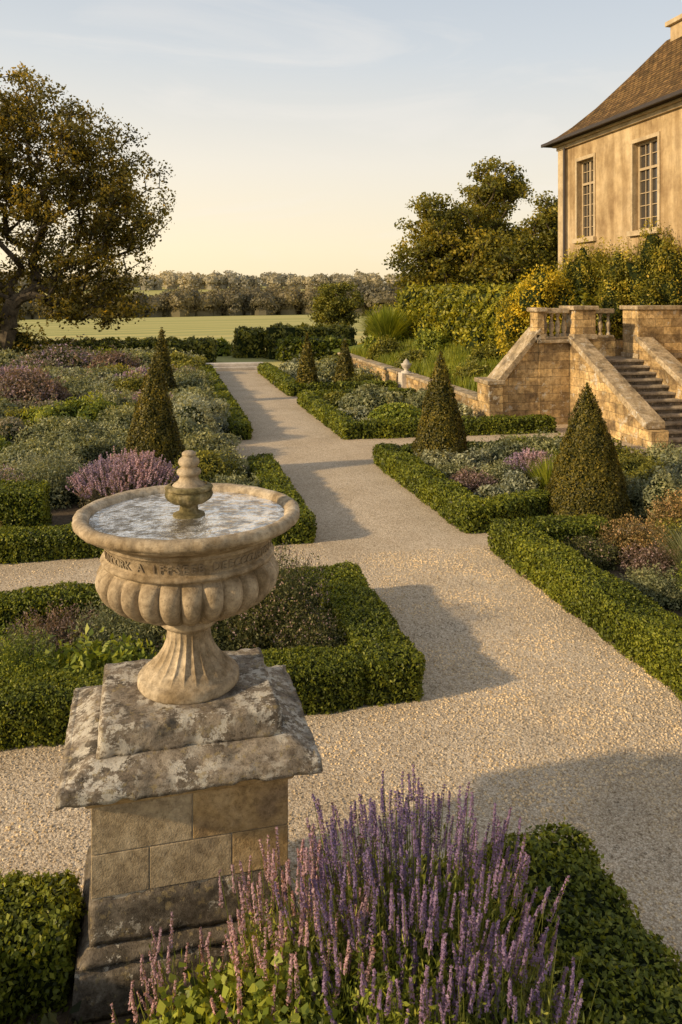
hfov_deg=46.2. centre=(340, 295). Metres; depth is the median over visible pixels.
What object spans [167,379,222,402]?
sage shrub
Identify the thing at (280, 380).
box hedge
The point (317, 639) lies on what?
dark flowering perennial
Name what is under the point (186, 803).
stone pedestal
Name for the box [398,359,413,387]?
stone finial
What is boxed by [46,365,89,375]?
sage shrub
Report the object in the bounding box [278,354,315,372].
grey shrub
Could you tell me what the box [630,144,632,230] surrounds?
architrave
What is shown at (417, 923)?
lavender bush
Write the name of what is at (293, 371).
grey shrub
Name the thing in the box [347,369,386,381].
olive shrub
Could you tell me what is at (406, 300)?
ivy clump
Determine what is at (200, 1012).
leafy geranium
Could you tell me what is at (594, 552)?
silver perennial
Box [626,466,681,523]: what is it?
sage shrub
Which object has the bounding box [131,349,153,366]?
sage shrub
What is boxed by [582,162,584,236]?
frame
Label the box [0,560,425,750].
box hedge
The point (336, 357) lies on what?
olive shrub
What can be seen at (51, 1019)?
groundcover plant
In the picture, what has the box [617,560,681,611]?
silver perennial
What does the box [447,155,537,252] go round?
maple tree
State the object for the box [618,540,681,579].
plum perennial
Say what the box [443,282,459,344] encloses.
ivy clump
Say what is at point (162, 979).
lavender bush
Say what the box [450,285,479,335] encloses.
ivy clump
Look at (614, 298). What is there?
climbing shrub
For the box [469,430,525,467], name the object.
sage shrub
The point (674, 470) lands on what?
grey shrub
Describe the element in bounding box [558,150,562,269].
corner pilaster
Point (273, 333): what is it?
clipped hedge
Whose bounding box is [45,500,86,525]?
soil bed
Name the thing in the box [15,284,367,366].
ground
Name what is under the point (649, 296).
climbing shrub
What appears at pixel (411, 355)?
olive shrub
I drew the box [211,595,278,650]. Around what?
dark flowering perennial
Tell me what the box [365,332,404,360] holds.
olive shrub
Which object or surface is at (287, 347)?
clipped hedge
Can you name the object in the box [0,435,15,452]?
green shrub
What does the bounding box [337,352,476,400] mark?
coping
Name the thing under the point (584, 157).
lintel
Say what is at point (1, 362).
sage shrub
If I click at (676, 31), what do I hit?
chimney
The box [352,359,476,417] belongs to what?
wall
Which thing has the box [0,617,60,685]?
green perennial
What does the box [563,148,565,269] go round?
downpipe
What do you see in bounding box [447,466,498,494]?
plum perennial
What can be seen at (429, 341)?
green shrub
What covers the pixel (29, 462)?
silver perennial
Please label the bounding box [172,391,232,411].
grey shrub
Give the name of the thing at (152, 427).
yew cone
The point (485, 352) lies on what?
olive shrub
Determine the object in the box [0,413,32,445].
shrub
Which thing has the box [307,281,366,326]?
rounded tree
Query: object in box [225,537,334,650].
dark flowering perennial
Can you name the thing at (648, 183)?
glass
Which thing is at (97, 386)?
sage shrub
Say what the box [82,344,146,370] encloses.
plum shrub
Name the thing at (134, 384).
olive shrub
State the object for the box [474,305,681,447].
terrace staircase
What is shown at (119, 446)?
sage shrub
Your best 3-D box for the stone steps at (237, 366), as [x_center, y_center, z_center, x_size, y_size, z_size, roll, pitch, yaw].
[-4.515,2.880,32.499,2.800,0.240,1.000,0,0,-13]
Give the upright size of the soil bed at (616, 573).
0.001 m
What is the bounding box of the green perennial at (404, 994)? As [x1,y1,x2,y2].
[311,930,486,1023]
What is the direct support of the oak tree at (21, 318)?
on the ground at (215, 327)
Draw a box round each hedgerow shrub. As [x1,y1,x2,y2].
[0,323,51,355]
[50,334,99,342]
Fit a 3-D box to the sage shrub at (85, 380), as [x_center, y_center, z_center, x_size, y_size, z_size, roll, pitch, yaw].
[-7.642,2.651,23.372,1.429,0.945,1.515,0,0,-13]
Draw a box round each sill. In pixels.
[572,236,595,243]
[627,227,660,236]
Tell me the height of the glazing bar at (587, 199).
2.300 m
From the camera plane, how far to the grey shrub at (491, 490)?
11.14 m
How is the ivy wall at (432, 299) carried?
on the ground at (215, 327)
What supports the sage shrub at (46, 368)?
on the soil bed
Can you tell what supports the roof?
on the wall at (667, 122)
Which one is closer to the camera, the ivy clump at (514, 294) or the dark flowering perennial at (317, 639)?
the dark flowering perennial at (317, 639)
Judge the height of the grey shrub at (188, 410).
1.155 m
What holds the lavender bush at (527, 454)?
on the soil bed
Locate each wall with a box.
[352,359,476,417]
[393,278,597,348]
[566,107,681,164]
[566,162,581,239]
[566,225,681,330]
[596,144,637,235]
[660,129,681,226]
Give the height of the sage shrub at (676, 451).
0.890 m
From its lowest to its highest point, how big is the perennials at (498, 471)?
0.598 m
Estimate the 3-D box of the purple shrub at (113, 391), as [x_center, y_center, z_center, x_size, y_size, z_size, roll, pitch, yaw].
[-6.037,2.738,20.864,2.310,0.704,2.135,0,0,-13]
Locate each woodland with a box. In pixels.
[0,269,399,290]
[0,285,317,319]
[311,281,402,315]
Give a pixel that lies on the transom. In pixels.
(647, 168)
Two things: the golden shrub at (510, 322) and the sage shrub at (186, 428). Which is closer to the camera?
the sage shrub at (186, 428)
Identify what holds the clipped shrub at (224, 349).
on the ground at (215, 327)
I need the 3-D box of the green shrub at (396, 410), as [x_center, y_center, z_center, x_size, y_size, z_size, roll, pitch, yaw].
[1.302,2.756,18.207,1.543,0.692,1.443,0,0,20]
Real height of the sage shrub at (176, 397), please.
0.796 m
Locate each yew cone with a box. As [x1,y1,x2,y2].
[125,355,185,484]
[152,327,176,391]
[295,332,318,385]
[332,337,356,382]
[411,351,468,456]
[544,382,634,524]
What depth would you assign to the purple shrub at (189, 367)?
26.91 m
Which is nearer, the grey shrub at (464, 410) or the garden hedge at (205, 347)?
the grey shrub at (464, 410)
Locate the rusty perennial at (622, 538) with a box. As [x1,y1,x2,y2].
[595,512,673,565]
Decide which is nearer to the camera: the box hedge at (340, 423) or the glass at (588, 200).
the box hedge at (340, 423)
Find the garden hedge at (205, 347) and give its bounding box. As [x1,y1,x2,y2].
[14,336,218,362]
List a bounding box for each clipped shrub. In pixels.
[216,336,232,355]
[357,303,396,344]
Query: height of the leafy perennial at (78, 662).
0.668 m
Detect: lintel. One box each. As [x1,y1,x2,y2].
[575,152,595,161]
[630,131,659,144]
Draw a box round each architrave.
[575,162,576,238]
[593,156,595,235]
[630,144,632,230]
[657,135,659,226]
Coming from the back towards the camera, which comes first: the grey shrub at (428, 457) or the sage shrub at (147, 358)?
the sage shrub at (147, 358)
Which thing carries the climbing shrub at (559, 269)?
on the terrace staircase at (633, 377)
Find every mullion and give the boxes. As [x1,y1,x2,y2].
[589,161,591,235]
[650,142,652,225]
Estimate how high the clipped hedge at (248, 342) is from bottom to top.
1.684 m
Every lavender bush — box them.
[0,364,50,385]
[65,446,178,508]
[110,912,251,1023]
[113,365,148,379]
[127,389,173,402]
[206,824,392,1023]
[271,765,569,1023]
[375,890,605,1023]
[502,447,553,483]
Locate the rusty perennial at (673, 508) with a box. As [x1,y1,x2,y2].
[644,487,681,534]
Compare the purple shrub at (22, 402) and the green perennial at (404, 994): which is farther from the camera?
the purple shrub at (22, 402)
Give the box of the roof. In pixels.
[543,36,681,147]
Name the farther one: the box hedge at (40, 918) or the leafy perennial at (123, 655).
the leafy perennial at (123, 655)
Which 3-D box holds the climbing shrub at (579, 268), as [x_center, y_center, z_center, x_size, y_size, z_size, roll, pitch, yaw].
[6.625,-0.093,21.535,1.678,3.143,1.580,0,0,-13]
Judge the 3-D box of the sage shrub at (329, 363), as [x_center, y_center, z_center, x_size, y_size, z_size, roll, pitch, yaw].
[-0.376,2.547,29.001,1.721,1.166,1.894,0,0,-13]
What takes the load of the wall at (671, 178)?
on the wall at (675, 233)
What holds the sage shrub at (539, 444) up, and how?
on the soil bed
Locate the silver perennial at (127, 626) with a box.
[64,594,166,663]
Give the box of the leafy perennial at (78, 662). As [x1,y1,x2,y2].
[20,624,119,680]
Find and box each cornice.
[552,97,681,147]
[556,101,681,151]
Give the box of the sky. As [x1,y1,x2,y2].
[0,0,681,284]
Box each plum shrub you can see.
[0,363,76,405]
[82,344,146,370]
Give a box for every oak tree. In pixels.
[0,62,175,351]
[0,199,26,331]
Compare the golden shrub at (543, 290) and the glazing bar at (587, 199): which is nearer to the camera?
the golden shrub at (543, 290)
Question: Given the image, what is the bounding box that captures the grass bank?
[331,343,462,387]
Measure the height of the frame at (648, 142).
0.060 m
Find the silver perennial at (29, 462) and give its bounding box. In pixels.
[0,446,81,479]
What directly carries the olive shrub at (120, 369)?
on the soil bed
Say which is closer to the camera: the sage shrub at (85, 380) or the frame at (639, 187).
the frame at (639, 187)
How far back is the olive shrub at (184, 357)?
30.27 m
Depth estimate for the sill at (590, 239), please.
24.54 m
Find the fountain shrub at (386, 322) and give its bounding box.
[352,304,416,341]
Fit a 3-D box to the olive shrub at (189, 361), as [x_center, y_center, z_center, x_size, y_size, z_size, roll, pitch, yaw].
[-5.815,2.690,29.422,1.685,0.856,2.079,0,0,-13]
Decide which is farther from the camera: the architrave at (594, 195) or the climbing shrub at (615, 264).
the architrave at (594, 195)
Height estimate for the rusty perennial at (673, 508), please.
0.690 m
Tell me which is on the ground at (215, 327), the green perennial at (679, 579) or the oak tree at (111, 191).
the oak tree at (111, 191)
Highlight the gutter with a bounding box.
[541,89,681,147]
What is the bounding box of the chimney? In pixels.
[670,21,681,41]
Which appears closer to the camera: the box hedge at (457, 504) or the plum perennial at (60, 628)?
the plum perennial at (60, 628)
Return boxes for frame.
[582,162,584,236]
[638,144,640,229]
[640,139,656,145]
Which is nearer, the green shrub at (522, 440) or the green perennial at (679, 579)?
the green perennial at (679, 579)
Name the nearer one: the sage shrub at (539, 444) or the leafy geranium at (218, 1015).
the leafy geranium at (218, 1015)
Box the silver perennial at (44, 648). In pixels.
[0,624,63,667]
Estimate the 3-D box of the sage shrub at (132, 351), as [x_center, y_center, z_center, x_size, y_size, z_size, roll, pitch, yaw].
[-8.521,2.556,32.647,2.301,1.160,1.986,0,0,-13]
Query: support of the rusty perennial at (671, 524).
on the soil bed at (616, 573)
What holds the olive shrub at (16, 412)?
on the soil bed
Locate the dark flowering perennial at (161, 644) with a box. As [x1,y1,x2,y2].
[150,630,215,654]
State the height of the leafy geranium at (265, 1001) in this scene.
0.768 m
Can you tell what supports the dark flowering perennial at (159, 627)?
on the soil bed at (225, 619)
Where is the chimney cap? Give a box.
[665,14,681,27]
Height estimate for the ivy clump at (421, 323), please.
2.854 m
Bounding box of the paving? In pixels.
[620,445,681,456]
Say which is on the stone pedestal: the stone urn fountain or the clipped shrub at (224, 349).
the stone urn fountain
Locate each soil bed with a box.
[0,611,405,704]
[1,930,529,1023]
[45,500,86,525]
[499,554,681,685]
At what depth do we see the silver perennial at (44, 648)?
6.38 m
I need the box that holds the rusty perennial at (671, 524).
[652,511,681,552]
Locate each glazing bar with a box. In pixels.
[587,163,587,235]
[645,144,646,227]
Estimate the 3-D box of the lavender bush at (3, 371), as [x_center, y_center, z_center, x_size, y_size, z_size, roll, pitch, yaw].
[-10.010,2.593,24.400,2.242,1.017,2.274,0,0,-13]
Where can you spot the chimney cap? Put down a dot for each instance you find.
(674, 20)
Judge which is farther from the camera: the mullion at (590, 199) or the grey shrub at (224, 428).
the mullion at (590, 199)
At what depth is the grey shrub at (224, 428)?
17.17 m
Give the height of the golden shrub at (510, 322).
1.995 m
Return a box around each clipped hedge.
[229,326,266,357]
[261,321,296,358]
[275,334,351,361]
[287,322,356,345]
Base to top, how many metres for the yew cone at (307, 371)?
1.921 m
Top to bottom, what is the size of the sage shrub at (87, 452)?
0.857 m
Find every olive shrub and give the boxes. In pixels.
[2,405,48,428]
[79,363,130,374]
[110,364,146,392]
[120,402,138,411]
[154,470,222,485]
[169,345,206,365]
[171,358,201,367]
[171,360,204,369]
[171,444,246,482]
[315,352,339,363]
[323,390,345,407]
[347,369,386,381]
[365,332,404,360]
[392,344,426,368]
[451,359,490,378]
[466,338,505,365]
[610,435,642,463]
[613,448,670,484]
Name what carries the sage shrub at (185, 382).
on the soil bed
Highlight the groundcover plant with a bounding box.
[23,1000,91,1023]
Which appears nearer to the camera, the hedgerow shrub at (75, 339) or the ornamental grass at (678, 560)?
the ornamental grass at (678, 560)
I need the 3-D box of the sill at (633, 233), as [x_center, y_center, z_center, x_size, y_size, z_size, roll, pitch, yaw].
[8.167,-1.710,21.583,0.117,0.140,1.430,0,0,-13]
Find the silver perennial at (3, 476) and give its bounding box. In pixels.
[0,462,35,485]
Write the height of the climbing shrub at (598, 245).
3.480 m
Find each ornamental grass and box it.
[515,454,555,489]
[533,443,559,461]
[638,521,681,573]
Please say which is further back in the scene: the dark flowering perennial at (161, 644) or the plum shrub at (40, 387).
the plum shrub at (40, 387)
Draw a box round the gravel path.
[0,370,681,969]
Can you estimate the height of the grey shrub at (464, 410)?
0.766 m
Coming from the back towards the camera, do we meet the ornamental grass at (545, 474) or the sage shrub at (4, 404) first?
the sage shrub at (4, 404)
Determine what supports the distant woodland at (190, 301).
on the ground at (215, 327)
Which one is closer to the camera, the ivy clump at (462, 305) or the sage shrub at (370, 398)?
the sage shrub at (370, 398)
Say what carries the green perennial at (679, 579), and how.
on the soil bed at (616, 573)
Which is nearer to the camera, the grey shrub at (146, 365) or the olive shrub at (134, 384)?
the olive shrub at (134, 384)
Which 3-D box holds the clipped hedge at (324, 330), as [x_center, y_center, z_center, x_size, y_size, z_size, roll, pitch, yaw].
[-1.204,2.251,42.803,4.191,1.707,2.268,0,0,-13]
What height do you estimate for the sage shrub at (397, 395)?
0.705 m
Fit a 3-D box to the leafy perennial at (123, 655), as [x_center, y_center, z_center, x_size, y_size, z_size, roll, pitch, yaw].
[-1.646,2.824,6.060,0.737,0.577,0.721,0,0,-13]
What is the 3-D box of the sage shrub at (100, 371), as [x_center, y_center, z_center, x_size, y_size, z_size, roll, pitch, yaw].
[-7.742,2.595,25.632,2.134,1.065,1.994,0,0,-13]
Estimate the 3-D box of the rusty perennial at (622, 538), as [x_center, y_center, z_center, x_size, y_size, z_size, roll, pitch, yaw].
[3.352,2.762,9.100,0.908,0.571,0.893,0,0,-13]
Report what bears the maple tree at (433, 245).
on the ground at (215, 327)
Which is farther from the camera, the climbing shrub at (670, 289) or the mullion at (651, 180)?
the mullion at (651, 180)
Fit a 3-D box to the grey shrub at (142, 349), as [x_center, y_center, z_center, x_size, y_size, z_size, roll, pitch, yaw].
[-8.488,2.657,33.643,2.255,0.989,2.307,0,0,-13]
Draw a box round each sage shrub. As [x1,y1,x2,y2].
[0,347,22,360]
[0,354,7,367]
[0,388,20,418]
[0,432,64,473]
[12,413,109,445]
[33,419,101,450]
[42,365,58,372]
[42,430,112,474]
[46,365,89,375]
[46,373,87,398]
[61,371,96,385]
[71,378,121,399]
[73,359,125,378]
[86,380,140,411]
[92,405,134,435]
[94,424,131,445]
[96,428,130,459]
[114,344,149,358]
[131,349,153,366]
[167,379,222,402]
[171,392,225,407]
[173,366,215,386]
[174,374,213,393]
[175,414,241,449]
[180,428,237,456]
[206,441,253,480]
[210,466,264,486]
[313,350,338,373]
[316,364,334,382]
[338,383,396,411]
[373,385,404,402]
[400,386,427,409]
[432,456,470,478]
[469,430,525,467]
[510,425,567,458]
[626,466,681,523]
[637,438,681,467]
[659,447,681,472]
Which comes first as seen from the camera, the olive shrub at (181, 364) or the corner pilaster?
the corner pilaster
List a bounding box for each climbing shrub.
[546,251,566,278]
[547,270,575,328]
[556,235,605,331]
[585,244,620,332]
[586,237,609,329]
[587,236,632,337]
[591,272,633,338]
[619,216,679,304]
[629,279,666,304]
[645,225,681,304]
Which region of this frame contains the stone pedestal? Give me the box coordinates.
[55,647,322,1022]
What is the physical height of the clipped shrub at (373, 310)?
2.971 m
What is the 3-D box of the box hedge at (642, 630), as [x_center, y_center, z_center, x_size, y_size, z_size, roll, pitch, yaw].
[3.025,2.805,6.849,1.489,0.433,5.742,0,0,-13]
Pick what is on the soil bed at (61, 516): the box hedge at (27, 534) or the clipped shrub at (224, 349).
the box hedge at (27, 534)
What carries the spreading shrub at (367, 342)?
on the grass bank
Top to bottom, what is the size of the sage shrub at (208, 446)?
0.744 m
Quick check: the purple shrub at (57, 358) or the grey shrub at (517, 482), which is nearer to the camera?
the grey shrub at (517, 482)
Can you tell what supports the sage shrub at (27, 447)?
on the soil bed at (61, 516)
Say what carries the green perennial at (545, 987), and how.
on the soil bed at (62, 1018)
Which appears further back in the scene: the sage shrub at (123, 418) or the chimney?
the chimney
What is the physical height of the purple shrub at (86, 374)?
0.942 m
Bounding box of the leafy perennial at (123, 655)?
[84,632,165,669]
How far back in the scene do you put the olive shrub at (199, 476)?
11.22 m
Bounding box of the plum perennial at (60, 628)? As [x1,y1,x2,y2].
[3,599,111,664]
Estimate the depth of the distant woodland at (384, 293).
255.01 m
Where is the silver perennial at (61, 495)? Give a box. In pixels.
[5,453,89,509]
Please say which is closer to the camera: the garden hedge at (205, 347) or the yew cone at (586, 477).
the yew cone at (586, 477)
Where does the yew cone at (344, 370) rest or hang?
on the soil bed
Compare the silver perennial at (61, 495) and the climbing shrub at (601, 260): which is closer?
the silver perennial at (61, 495)
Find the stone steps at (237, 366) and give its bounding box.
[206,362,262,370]
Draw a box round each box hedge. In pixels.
[0,453,317,564]
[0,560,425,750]
[0,867,87,1023]
[201,364,252,439]
[257,363,397,395]
[297,387,556,439]
[335,816,681,1023]
[372,436,561,533]
[487,513,681,700]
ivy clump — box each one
[398,280,429,323]
[411,305,432,340]
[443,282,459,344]
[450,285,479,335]
[461,309,485,351]
[499,292,514,352]
[506,282,521,299]
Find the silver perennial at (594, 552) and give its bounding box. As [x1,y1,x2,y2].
[561,532,620,571]
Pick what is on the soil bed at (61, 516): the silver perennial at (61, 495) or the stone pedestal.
the silver perennial at (61, 495)
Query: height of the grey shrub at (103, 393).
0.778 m
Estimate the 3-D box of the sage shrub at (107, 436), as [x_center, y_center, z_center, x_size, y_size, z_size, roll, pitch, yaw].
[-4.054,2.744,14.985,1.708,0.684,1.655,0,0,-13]
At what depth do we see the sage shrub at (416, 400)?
19.64 m
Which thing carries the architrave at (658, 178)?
attached to the wall at (671, 178)
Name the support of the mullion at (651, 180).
on the frame
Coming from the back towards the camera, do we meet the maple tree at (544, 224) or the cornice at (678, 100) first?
the maple tree at (544, 224)
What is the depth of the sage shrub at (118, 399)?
18.02 m
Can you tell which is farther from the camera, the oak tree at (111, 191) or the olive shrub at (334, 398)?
the oak tree at (111, 191)
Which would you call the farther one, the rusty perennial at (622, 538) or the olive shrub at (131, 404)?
the olive shrub at (131, 404)
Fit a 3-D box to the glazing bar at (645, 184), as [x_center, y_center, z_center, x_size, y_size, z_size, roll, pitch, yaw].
[8.358,-2.990,21.897,0.028,2.300,0.020,0,0,-13]
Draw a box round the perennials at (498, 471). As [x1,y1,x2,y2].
[478,457,529,484]
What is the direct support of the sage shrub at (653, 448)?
on the soil bed
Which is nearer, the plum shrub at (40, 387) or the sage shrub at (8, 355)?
the plum shrub at (40, 387)
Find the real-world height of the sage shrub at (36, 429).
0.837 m
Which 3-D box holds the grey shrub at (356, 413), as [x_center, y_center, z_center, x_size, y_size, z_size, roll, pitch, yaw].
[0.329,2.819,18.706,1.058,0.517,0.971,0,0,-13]
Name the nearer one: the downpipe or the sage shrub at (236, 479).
the sage shrub at (236, 479)
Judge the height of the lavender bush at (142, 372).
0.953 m
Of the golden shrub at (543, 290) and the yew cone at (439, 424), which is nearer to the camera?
the yew cone at (439, 424)
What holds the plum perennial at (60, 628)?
on the soil bed at (225, 619)
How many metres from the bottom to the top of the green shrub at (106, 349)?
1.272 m
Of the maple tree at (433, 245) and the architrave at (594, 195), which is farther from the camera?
the maple tree at (433, 245)
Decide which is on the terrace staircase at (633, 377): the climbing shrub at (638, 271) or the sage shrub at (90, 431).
the climbing shrub at (638, 271)
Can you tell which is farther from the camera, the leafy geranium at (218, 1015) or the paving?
the paving
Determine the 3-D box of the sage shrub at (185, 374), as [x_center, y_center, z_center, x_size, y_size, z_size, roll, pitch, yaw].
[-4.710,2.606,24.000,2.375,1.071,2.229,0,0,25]
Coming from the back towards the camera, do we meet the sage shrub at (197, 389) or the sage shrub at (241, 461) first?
the sage shrub at (197, 389)
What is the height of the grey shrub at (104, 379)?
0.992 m
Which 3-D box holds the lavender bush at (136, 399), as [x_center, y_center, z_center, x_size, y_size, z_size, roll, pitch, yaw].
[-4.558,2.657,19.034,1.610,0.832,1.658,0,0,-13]
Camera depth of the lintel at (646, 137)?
21.54 m
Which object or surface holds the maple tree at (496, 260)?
on the ground at (215, 327)
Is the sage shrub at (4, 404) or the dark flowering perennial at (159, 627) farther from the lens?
the sage shrub at (4, 404)
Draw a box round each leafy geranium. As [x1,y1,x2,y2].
[126,941,262,1023]
[197,936,364,1023]
[215,1009,258,1023]
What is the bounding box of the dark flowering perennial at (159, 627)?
[143,624,166,649]
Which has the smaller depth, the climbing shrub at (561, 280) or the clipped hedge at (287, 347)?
the climbing shrub at (561, 280)
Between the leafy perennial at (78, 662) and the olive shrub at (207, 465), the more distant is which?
the olive shrub at (207, 465)
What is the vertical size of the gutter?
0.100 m
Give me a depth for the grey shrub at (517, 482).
11.49 m
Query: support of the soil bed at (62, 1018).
on the gravel path
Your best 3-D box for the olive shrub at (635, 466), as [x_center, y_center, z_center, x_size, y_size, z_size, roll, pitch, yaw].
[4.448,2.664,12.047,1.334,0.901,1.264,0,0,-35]
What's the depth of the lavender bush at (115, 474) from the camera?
11.11 m
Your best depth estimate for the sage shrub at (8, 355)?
31.09 m
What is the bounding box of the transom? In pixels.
[639,164,656,170]
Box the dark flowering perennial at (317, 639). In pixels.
[268,602,347,649]
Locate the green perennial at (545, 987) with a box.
[483,937,585,1023]
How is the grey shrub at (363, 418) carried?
on the soil bed
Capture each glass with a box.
[585,161,592,236]
[641,141,656,227]
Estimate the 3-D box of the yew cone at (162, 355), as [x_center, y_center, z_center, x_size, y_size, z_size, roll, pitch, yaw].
[-4.913,1.936,21.967,0.937,2.168,0.930,0,0,-13]
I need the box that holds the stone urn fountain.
[72,450,299,704]
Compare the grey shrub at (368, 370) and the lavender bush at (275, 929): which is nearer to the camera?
the lavender bush at (275, 929)
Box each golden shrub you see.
[491,290,529,355]
[510,261,575,331]
[518,317,561,335]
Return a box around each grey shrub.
[48,364,82,379]
[81,389,119,401]
[88,369,123,388]
[127,363,172,373]
[128,347,153,354]
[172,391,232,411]
[172,395,222,436]
[173,392,229,434]
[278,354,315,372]
[281,361,320,378]
[336,405,369,418]
[353,359,377,378]
[356,417,375,420]
[413,446,455,470]
[448,440,495,477]
[456,401,478,417]
[472,483,511,498]
[499,470,542,492]
[650,452,681,489]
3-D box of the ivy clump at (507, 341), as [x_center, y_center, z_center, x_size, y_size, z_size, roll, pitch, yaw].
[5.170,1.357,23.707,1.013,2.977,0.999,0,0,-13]
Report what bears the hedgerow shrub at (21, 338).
on the ground at (215, 327)
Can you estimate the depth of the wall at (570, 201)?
25.43 m
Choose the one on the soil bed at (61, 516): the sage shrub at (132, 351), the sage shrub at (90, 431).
the sage shrub at (90, 431)
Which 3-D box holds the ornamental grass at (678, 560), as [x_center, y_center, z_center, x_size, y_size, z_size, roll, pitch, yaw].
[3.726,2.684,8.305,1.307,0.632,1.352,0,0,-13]
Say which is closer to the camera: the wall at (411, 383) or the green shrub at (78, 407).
the green shrub at (78, 407)
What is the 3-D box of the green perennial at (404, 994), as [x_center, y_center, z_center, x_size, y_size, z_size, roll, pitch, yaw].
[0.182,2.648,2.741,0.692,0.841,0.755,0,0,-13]
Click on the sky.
(295, 136)
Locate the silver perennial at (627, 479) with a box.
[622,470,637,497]
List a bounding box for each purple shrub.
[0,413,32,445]
[7,338,104,369]
[11,394,63,409]
[66,386,141,402]
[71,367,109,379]
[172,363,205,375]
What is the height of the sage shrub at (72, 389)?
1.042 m
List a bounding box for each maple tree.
[384,192,490,289]
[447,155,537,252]
[447,226,554,289]
[505,190,557,282]
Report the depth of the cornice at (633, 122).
22.43 m
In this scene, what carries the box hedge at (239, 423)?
on the soil bed
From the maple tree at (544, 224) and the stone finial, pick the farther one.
the maple tree at (544, 224)
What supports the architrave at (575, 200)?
attached to the wall at (570, 201)
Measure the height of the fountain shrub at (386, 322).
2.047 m
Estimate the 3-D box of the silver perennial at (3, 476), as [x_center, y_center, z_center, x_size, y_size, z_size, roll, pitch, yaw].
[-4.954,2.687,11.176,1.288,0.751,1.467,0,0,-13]
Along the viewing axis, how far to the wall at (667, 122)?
22.48 m
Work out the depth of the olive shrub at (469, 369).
21.64 m
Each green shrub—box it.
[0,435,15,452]
[20,391,119,426]
[94,343,124,355]
[367,402,421,419]
[412,321,455,356]
[496,430,535,448]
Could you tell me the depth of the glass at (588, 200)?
24.90 m
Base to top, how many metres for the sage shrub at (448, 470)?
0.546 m
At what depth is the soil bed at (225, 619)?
6.88 m
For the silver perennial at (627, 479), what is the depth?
11.35 m
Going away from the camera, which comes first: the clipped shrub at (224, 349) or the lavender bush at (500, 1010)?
the lavender bush at (500, 1010)
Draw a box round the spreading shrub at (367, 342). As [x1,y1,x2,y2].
[362,327,411,348]
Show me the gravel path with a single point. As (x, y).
(354, 498)
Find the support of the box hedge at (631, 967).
on the soil bed at (62, 1018)
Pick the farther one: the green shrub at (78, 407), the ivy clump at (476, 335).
the ivy clump at (476, 335)
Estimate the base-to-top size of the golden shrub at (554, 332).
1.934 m
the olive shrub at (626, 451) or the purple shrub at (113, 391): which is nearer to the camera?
the olive shrub at (626, 451)
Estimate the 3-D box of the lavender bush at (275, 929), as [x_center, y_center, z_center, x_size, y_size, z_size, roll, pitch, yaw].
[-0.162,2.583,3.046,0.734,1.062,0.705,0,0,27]
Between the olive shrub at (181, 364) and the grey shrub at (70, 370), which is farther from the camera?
the olive shrub at (181, 364)
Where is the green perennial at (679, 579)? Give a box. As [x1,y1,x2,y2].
[671,561,681,596]
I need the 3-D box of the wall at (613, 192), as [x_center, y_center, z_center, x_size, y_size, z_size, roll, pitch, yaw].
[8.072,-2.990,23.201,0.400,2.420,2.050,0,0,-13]
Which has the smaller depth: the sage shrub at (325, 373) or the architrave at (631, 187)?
the architrave at (631, 187)
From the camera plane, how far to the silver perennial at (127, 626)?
6.58 m

